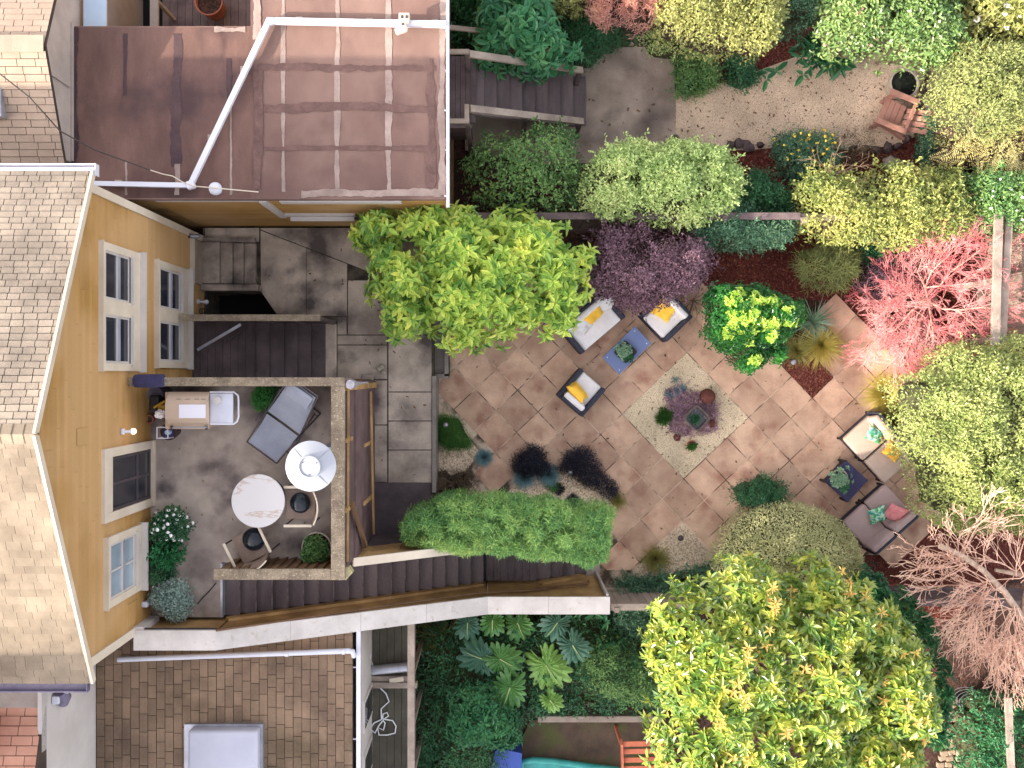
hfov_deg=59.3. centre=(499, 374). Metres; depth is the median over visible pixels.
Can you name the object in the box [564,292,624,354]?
outdoor loveseat
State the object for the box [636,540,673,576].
grass clump
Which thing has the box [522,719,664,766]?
patio
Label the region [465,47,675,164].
concrete slab
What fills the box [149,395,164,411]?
amber bottle tray
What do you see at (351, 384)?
tiki lamp
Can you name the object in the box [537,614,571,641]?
philodendron
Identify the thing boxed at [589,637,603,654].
calla lily
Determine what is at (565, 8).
yellow green shrub
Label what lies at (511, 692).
philodendron
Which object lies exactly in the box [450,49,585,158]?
neighbour stairs
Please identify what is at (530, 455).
black leaved plant
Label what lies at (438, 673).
jungle undergrowth
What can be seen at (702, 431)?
leaf litter
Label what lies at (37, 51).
shingle roof house
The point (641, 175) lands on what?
pittosporum bush
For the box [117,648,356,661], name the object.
gutter pipe
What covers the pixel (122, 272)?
window
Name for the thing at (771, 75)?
calla lily
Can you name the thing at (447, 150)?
rain gutter
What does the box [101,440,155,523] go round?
deck door
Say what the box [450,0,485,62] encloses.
dark shrub
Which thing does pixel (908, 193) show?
sunlit vine
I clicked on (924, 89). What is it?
edging rock
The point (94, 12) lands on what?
awning panel
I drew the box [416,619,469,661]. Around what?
bamboo grass
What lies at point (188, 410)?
barbecue grill
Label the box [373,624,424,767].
side deck
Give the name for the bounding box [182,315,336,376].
staircase
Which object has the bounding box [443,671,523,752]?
shrub
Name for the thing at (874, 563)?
mulch bed
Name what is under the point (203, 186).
cable
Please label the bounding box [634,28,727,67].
shaded shrub
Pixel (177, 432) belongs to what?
lantern pot
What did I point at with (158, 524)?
white flower plant
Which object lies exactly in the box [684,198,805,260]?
dark hedge
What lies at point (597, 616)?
calla lily
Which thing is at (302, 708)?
brown shingle roof
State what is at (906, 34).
camellia bush
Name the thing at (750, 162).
bark chips
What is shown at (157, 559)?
green pot plant
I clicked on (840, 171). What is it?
bare branches
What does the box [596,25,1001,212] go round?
mulch bed
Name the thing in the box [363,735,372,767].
window
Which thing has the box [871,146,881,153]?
edging rock
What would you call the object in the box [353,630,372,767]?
side building
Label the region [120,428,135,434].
wall lamp
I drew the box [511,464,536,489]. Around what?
blue fescue
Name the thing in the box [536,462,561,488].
blue fescue
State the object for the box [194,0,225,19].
plant pot
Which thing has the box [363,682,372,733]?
window
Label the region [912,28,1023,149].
olive bush
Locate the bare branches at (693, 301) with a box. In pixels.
[677,276,707,326]
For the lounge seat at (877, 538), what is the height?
0.681 m
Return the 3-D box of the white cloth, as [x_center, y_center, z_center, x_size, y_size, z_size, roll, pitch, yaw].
[-5.244,0.602,13.875,0.162,0.130,0.149,0,90,0]
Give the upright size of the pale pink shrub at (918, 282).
1.389 m
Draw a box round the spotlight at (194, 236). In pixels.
[188,234,199,237]
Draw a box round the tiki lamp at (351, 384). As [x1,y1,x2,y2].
[346,379,367,388]
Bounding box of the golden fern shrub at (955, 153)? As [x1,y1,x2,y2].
[925,97,1023,177]
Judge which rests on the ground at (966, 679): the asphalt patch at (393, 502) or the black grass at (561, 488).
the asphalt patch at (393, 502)
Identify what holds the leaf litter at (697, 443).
on the patio at (748, 438)
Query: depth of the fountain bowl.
17.76 m
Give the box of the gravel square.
[623,353,747,477]
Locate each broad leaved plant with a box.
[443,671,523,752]
[458,0,583,85]
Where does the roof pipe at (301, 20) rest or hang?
on the flat roofed building at (332, 126)
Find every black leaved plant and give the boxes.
[508,439,558,480]
[553,443,620,504]
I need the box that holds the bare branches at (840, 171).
[793,141,874,194]
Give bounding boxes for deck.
[128,377,376,616]
[143,0,249,25]
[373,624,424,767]
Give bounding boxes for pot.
[146,415,155,423]
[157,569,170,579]
[160,424,180,439]
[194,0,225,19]
[301,532,330,555]
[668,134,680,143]
[831,469,847,482]
[885,69,918,99]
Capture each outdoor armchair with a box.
[556,368,604,416]
[638,293,691,341]
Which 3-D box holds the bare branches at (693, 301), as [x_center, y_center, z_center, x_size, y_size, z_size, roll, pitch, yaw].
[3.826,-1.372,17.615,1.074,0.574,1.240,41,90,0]
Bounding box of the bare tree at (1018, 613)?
[887,482,1023,713]
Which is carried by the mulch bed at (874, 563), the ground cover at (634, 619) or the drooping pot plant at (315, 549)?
the ground cover at (634, 619)
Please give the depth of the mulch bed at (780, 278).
18.02 m
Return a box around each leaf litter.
[156,434,322,615]
[237,232,425,474]
[476,308,910,558]
[528,49,671,145]
[636,366,742,472]
[673,62,922,143]
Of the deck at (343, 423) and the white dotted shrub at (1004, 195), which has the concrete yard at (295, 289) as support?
the deck at (343, 423)
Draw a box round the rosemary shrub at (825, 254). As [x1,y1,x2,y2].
[788,237,866,297]
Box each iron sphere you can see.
[673,434,680,440]
[699,389,715,403]
[708,420,715,427]
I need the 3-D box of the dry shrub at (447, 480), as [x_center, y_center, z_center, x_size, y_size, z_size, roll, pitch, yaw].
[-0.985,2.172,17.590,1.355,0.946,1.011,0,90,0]
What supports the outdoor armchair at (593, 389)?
on the patio at (748, 438)
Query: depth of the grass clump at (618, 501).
17.95 m
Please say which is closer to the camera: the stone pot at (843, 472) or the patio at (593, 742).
the stone pot at (843, 472)
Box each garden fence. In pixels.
[354,213,802,236]
[604,585,705,612]
[788,214,1023,232]
[842,586,1022,608]
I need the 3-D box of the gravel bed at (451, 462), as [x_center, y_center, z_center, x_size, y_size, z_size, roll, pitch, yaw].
[0.480,2.089,18.009,3.539,0.030,2.419,0,90,0]
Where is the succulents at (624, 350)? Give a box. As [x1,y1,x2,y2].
[613,341,632,360]
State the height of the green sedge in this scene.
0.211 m
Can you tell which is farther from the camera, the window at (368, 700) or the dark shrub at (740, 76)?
the dark shrub at (740, 76)
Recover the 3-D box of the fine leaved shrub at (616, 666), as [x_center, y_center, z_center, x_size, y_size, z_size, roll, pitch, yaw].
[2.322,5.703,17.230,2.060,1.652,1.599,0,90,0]
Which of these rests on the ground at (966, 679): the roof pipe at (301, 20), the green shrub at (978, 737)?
the green shrub at (978, 737)
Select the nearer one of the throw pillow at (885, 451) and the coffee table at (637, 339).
the throw pillow at (885, 451)
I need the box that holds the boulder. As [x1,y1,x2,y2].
[882,155,900,170]
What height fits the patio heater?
2.150 m
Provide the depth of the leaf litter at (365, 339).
17.19 m
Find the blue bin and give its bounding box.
[492,742,521,767]
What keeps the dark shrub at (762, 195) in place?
on the mulch bed at (755, 156)
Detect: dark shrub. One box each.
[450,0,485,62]
[560,12,641,76]
[715,52,766,95]
[726,164,800,212]
[764,0,821,46]
[848,240,904,268]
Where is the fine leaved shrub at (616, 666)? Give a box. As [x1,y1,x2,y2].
[567,631,663,713]
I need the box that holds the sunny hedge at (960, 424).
[877,330,1023,537]
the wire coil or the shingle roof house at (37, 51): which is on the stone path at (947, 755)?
the wire coil
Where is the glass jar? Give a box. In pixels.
[208,396,221,405]
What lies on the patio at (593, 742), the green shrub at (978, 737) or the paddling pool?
the paddling pool
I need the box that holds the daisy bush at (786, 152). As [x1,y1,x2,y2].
[764,121,852,186]
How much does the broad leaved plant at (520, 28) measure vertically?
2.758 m
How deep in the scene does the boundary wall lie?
15.30 m
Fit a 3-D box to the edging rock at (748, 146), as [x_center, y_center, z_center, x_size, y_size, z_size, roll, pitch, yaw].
[4.942,-4.558,17.952,0.265,0.209,0.248,0,90,0]
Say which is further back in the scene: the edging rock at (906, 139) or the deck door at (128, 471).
the edging rock at (906, 139)
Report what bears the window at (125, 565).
in the yellow house at (101, 292)
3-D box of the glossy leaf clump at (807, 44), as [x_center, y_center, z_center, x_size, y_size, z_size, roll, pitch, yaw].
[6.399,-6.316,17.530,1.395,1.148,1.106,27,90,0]
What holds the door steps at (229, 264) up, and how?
on the concrete yard at (295, 289)
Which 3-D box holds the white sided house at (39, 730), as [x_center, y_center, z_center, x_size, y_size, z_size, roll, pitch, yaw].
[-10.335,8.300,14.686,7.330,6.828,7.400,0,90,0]
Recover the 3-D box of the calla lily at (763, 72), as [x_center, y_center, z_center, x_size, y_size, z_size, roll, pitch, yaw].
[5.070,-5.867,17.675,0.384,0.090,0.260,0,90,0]
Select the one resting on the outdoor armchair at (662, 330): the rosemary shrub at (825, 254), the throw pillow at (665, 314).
the throw pillow at (665, 314)
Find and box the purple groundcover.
[663,376,722,442]
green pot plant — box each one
[146,536,189,571]
[148,558,178,586]
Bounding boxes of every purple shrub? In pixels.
[582,217,725,321]
[848,254,914,301]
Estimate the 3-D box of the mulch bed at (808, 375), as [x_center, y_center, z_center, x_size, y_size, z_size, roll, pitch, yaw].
[5.881,-0.351,17.999,0.595,0.030,1.666,-44,90,0]
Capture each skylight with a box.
[0,88,6,118]
[184,722,263,767]
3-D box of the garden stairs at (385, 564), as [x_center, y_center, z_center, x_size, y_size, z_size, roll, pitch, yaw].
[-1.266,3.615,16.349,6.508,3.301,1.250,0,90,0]
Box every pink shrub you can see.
[583,0,672,39]
[867,234,957,373]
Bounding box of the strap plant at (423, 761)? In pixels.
[417,738,440,767]
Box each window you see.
[98,240,146,371]
[103,522,148,610]
[154,259,193,368]
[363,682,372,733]
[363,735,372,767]
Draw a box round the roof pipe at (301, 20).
[94,16,445,189]
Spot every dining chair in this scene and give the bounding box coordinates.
[222,527,279,568]
[283,484,319,526]
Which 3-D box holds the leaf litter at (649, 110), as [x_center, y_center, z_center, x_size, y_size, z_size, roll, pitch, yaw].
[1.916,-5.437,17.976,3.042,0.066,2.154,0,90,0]
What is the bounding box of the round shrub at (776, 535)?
[704,498,865,633]
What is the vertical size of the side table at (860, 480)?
0.400 m
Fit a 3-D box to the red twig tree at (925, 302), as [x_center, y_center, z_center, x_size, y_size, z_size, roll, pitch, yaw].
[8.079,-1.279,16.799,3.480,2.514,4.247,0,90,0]
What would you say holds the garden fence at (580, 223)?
on the mulch bed at (780, 278)
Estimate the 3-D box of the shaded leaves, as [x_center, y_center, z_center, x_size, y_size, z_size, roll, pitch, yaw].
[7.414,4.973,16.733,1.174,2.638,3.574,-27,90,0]
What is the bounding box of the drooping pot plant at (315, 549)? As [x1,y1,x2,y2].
[299,533,330,563]
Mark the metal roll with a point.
(388, 668)
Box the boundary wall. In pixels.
[133,571,609,650]
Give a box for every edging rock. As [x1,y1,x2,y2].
[726,141,733,149]
[734,138,743,148]
[742,140,754,151]
[756,142,764,147]
[862,145,869,153]
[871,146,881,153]
[882,141,892,153]
[892,142,901,149]
[902,135,911,143]
[912,96,925,108]
[918,83,927,96]
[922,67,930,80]
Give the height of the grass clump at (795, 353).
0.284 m
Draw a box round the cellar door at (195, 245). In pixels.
[190,238,202,284]
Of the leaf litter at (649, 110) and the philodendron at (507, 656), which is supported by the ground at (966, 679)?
the philodendron at (507, 656)
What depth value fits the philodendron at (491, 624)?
16.80 m
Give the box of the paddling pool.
[522,757,620,767]
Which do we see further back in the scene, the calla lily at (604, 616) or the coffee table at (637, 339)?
the coffee table at (637, 339)
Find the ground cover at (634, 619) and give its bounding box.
[606,558,729,649]
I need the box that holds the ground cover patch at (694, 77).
[665,48,730,103]
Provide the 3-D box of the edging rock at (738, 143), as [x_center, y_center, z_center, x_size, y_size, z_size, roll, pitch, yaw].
[4.772,-4.617,17.954,0.208,0.223,0.218,0,90,0]
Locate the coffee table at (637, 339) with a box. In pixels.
[602,326,650,373]
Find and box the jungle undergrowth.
[416,608,668,767]
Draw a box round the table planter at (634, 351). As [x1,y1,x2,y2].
[614,341,636,362]
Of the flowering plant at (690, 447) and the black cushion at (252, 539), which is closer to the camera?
the black cushion at (252, 539)
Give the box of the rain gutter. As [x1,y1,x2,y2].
[444,0,449,207]
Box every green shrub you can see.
[551,0,588,29]
[722,471,796,511]
[912,109,940,167]
[947,683,1023,767]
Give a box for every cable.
[0,73,149,169]
[150,170,258,191]
[197,583,215,603]
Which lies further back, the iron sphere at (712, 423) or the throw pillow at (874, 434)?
the iron sphere at (712, 423)
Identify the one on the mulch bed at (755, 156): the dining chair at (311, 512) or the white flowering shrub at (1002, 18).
the white flowering shrub at (1002, 18)
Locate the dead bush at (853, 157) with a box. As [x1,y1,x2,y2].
[833,120,882,173]
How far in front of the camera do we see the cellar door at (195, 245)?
16.67 m
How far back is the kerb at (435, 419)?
17.17 m
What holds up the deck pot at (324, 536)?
on the deck at (343, 423)
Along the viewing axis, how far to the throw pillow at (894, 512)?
17.32 m
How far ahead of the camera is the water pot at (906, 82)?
17.59 m
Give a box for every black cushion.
[242,528,264,550]
[290,492,310,512]
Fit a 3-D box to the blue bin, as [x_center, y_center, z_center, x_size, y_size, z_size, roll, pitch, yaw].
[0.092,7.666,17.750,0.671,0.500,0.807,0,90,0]
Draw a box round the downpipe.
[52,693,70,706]
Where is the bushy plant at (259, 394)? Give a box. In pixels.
[248,386,281,414]
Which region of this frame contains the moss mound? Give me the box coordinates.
[438,407,478,459]
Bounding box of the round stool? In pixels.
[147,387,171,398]
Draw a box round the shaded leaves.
[843,561,956,752]
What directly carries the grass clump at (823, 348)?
on the mulch bed at (808, 375)
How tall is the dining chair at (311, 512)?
0.897 m
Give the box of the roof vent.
[209,182,221,194]
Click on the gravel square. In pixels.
(646, 424)
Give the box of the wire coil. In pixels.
[953,687,979,706]
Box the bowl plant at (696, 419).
[689,413,700,425]
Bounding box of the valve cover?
[361,374,372,379]
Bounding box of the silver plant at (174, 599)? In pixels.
[147,573,195,623]
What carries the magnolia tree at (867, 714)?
on the ground at (966, 679)
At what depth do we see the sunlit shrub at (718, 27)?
15.82 m
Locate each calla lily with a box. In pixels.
[584,614,603,619]
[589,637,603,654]
[602,614,609,630]
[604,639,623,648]
[748,70,766,82]
[761,71,776,92]
[763,61,787,74]
[794,70,810,86]
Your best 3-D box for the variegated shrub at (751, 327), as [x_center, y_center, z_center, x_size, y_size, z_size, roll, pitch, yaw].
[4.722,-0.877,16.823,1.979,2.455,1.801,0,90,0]
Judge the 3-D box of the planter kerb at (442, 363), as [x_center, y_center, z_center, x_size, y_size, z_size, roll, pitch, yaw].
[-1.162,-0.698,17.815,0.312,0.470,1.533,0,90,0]
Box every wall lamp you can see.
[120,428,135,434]
[197,299,208,303]
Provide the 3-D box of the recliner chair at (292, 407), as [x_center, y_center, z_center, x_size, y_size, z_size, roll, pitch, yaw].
[-3.370,0.698,14.150,0.716,0.884,1.324,36,90,0]
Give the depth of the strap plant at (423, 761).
17.78 m
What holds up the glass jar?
on the barbecue grill
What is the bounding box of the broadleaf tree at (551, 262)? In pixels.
[347,199,599,358]
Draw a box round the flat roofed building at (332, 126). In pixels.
[71,0,453,231]
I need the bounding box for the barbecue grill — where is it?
[165,391,238,429]
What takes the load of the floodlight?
attached to the roof pipe at (301, 20)
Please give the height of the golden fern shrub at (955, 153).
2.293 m
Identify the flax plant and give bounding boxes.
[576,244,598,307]
[795,294,840,345]
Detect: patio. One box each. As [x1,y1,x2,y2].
[439,279,944,569]
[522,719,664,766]
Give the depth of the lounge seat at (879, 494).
17.58 m
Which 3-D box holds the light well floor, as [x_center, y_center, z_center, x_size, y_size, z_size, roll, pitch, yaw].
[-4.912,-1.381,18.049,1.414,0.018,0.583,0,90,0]
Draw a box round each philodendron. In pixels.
[452,616,480,640]
[456,636,495,675]
[480,614,504,636]
[481,641,524,676]
[489,667,526,709]
[504,614,534,642]
[524,642,572,691]
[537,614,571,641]
[539,688,564,712]
[556,628,592,664]
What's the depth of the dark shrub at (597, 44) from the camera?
17.07 m
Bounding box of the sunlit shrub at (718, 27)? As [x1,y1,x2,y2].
[649,0,790,67]
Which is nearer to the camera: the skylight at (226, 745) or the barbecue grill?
the barbecue grill
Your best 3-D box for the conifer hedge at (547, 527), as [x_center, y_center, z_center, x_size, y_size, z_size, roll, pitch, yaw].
[0.111,2.678,16.567,3.907,2.971,1.293,6,90,0]
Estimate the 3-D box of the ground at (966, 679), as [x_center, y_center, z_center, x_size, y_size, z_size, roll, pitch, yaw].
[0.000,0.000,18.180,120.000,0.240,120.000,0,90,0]
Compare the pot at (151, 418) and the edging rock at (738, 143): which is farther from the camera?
the edging rock at (738, 143)
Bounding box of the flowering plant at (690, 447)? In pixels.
[685,441,697,452]
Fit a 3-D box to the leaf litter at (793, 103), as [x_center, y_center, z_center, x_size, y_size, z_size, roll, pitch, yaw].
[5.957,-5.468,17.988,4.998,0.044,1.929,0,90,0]
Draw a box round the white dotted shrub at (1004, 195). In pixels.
[958,159,1023,255]
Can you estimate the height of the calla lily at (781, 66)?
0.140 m
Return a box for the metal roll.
[371,662,406,674]
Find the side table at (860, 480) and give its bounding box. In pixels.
[819,459,867,501]
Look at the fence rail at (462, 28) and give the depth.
15.87 m
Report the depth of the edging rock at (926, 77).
17.89 m
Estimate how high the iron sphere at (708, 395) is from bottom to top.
0.310 m
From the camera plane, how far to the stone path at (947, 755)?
17.91 m
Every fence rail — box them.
[450,25,482,32]
[1004,697,1014,767]
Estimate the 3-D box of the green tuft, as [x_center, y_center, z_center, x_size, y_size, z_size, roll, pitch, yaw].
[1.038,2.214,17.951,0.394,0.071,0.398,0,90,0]
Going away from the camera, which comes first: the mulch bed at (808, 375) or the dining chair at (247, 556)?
the dining chair at (247, 556)
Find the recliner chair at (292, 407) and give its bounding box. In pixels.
[246,376,320,463]
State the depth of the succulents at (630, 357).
17.45 m
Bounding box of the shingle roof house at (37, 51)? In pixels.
[0,0,142,162]
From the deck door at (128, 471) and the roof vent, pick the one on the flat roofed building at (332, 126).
the roof vent
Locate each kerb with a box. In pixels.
[432,376,438,492]
[434,301,449,378]
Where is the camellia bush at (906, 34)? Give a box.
[806,0,971,79]
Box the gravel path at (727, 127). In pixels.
[675,54,928,149]
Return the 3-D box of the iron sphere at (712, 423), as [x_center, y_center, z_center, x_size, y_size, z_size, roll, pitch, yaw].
[4.211,0.966,17.920,0.160,0.160,0.160,0,90,0]
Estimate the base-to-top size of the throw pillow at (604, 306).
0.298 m
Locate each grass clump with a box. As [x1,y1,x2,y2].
[606,491,629,510]
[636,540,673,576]
[783,330,814,367]
[795,316,849,371]
[853,363,902,418]
[878,407,901,432]
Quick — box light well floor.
[220,295,276,314]
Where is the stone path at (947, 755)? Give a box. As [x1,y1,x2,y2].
[936,697,962,767]
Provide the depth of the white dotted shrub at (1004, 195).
15.93 m
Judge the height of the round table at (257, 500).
0.740 m
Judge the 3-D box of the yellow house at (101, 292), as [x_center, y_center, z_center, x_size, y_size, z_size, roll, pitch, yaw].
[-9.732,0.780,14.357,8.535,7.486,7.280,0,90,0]
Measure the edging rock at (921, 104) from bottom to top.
0.215 m
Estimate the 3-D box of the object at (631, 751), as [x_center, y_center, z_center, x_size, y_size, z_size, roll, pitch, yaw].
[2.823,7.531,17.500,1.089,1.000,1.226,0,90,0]
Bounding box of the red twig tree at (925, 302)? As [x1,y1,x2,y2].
[842,193,1023,401]
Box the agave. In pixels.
[663,376,686,399]
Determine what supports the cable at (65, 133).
attached to the shingle roof house at (37, 51)
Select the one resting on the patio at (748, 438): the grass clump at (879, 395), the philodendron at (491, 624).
the grass clump at (879, 395)
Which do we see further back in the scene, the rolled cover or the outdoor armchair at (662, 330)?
the outdoor armchair at (662, 330)
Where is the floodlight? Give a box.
[395,13,409,34]
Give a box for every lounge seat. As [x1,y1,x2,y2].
[837,411,898,459]
[838,501,896,555]
[858,435,909,481]
[858,482,918,535]
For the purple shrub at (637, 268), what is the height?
2.761 m
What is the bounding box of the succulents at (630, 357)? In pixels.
[622,354,634,362]
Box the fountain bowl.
[684,405,709,430]
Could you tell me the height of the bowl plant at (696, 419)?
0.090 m
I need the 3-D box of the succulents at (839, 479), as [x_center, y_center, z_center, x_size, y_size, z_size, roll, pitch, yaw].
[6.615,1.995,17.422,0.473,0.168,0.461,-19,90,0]
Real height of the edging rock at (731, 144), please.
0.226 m
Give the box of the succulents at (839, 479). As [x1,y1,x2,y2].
[828,466,853,488]
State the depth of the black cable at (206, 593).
14.58 m
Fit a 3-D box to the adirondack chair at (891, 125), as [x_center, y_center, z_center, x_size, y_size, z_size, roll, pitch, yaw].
[7.908,-5.029,17.666,1.005,0.701,0.730,23,90,0]
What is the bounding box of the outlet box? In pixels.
[142,601,149,606]
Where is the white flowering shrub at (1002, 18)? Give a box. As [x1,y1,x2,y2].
[944,0,1023,50]
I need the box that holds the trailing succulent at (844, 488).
[839,482,849,494]
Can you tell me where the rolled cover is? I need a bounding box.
[132,374,164,387]
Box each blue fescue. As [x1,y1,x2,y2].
[473,446,493,466]
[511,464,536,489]
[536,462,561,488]
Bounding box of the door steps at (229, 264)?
[201,238,260,291]
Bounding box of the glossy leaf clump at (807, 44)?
[787,30,860,81]
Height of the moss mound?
0.635 m
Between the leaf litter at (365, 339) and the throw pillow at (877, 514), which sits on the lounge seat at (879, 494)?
the throw pillow at (877, 514)
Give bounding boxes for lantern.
[156,426,173,438]
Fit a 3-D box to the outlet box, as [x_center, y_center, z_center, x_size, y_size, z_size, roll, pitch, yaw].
[-5.630,3.639,14.300,0.100,0.120,0.090,0,90,0]
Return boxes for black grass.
[553,481,565,495]
[565,490,580,502]
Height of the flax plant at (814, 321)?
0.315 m
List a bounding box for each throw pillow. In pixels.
[567,381,587,403]
[575,320,592,335]
[583,306,602,323]
[600,297,613,311]
[650,298,674,323]
[865,424,882,444]
[868,504,886,525]
[882,440,900,462]
[885,503,908,520]
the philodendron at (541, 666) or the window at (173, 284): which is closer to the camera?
the window at (173, 284)
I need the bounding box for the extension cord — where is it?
[372,662,396,735]
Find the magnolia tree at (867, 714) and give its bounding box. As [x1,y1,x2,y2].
[636,549,943,767]
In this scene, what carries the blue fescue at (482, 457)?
on the gravel bed at (451, 462)
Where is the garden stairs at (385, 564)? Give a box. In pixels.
[225,533,599,614]
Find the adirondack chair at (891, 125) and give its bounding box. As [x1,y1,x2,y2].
[870,88,933,139]
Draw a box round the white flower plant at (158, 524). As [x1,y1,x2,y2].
[148,503,195,545]
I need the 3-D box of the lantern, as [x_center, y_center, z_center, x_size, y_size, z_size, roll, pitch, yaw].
[-5.266,0.902,14.166,0.184,0.267,0.184,0,90,0]
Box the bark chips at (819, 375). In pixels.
[781,337,832,396]
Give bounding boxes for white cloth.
[154,409,164,418]
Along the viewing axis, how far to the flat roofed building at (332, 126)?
14.50 m
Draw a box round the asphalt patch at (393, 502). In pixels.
[375,483,434,532]
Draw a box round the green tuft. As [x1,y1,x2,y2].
[545,481,559,494]
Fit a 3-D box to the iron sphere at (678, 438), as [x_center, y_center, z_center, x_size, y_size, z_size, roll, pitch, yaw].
[3.526,1.245,17.928,0.144,0.144,0.144,0,90,0]
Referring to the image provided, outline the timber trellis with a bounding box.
[944,215,1023,345]
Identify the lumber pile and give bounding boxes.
[372,675,417,687]
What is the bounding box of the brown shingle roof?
[96,632,355,767]
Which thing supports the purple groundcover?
on the gravel square
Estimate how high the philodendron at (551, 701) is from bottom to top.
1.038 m
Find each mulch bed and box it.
[578,232,1023,635]
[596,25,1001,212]
[712,560,879,607]
[773,335,832,397]
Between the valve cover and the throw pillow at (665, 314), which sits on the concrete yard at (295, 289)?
the valve cover
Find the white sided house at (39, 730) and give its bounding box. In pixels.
[0,664,95,767]
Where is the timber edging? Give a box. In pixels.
[537,711,663,721]
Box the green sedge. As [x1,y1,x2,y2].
[654,405,674,427]
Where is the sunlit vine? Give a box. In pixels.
[785,154,987,257]
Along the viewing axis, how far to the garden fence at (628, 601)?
16.79 m
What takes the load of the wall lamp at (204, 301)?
attached to the yellow house at (101, 292)
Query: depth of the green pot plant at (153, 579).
14.33 m
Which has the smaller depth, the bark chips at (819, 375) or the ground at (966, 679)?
the bark chips at (819, 375)
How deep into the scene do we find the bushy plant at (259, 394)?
14.23 m
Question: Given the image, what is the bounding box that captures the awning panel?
[83,0,106,25]
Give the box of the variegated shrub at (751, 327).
[697,280,808,375]
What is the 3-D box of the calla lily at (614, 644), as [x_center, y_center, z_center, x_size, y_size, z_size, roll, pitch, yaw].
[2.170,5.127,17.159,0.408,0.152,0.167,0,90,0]
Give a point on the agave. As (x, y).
(676, 390)
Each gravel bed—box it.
[435,442,611,538]
[634,524,715,578]
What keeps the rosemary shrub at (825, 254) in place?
on the mulch bed at (780, 278)
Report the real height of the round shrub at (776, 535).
2.289 m
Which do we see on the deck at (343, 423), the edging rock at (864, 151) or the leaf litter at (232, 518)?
the leaf litter at (232, 518)
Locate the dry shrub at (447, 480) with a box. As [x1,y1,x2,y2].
[429,464,480,497]
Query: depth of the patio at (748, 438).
17.99 m
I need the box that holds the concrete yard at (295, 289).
[205,228,431,482]
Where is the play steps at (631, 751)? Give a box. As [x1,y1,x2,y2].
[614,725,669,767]
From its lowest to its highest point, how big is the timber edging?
0.300 m
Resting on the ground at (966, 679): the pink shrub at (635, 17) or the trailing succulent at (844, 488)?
the pink shrub at (635, 17)
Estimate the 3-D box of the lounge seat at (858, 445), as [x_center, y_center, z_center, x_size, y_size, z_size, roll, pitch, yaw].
[7.208,1.196,17.647,0.809,0.681,0.580,-42,90,0]
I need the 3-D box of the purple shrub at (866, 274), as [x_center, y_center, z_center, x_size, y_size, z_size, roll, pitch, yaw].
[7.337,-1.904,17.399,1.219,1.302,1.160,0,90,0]
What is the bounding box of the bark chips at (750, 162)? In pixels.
[718,23,931,211]
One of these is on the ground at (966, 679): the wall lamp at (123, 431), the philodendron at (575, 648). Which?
the philodendron at (575, 648)
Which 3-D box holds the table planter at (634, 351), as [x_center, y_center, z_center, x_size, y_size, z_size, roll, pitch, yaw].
[2.442,-0.449,17.542,0.340,0.080,0.340,44,90,0]
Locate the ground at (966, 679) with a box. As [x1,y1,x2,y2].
[196,5,1023,767]
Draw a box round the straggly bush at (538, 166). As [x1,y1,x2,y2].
[457,115,594,222]
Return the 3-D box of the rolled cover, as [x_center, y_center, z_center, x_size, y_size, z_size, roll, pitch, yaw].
[-5.320,0.090,13.660,0.447,0.220,0.212,0,90,0]
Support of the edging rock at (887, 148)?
on the mulch bed at (755, 156)
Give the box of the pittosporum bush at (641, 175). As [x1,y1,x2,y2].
[570,127,752,235]
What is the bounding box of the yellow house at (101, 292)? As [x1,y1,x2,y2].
[0,163,204,693]
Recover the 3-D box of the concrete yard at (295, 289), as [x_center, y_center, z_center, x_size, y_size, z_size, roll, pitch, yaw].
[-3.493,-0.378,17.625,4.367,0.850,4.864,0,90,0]
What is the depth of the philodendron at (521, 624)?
17.01 m
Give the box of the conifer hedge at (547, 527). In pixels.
[397,487,618,570]
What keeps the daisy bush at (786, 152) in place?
on the mulch bed at (755, 156)
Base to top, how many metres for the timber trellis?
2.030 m
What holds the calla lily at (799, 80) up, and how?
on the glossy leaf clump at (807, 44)
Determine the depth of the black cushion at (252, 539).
14.01 m
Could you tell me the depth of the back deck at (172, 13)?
16.80 m
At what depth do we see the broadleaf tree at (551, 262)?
15.12 m
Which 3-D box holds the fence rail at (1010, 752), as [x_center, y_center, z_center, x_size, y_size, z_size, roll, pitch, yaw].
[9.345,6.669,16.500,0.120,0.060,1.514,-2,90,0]
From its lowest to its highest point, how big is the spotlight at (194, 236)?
0.108 m
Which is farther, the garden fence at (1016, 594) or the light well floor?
the light well floor
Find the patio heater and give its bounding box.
[285,441,335,491]
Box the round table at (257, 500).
[231,474,284,527]

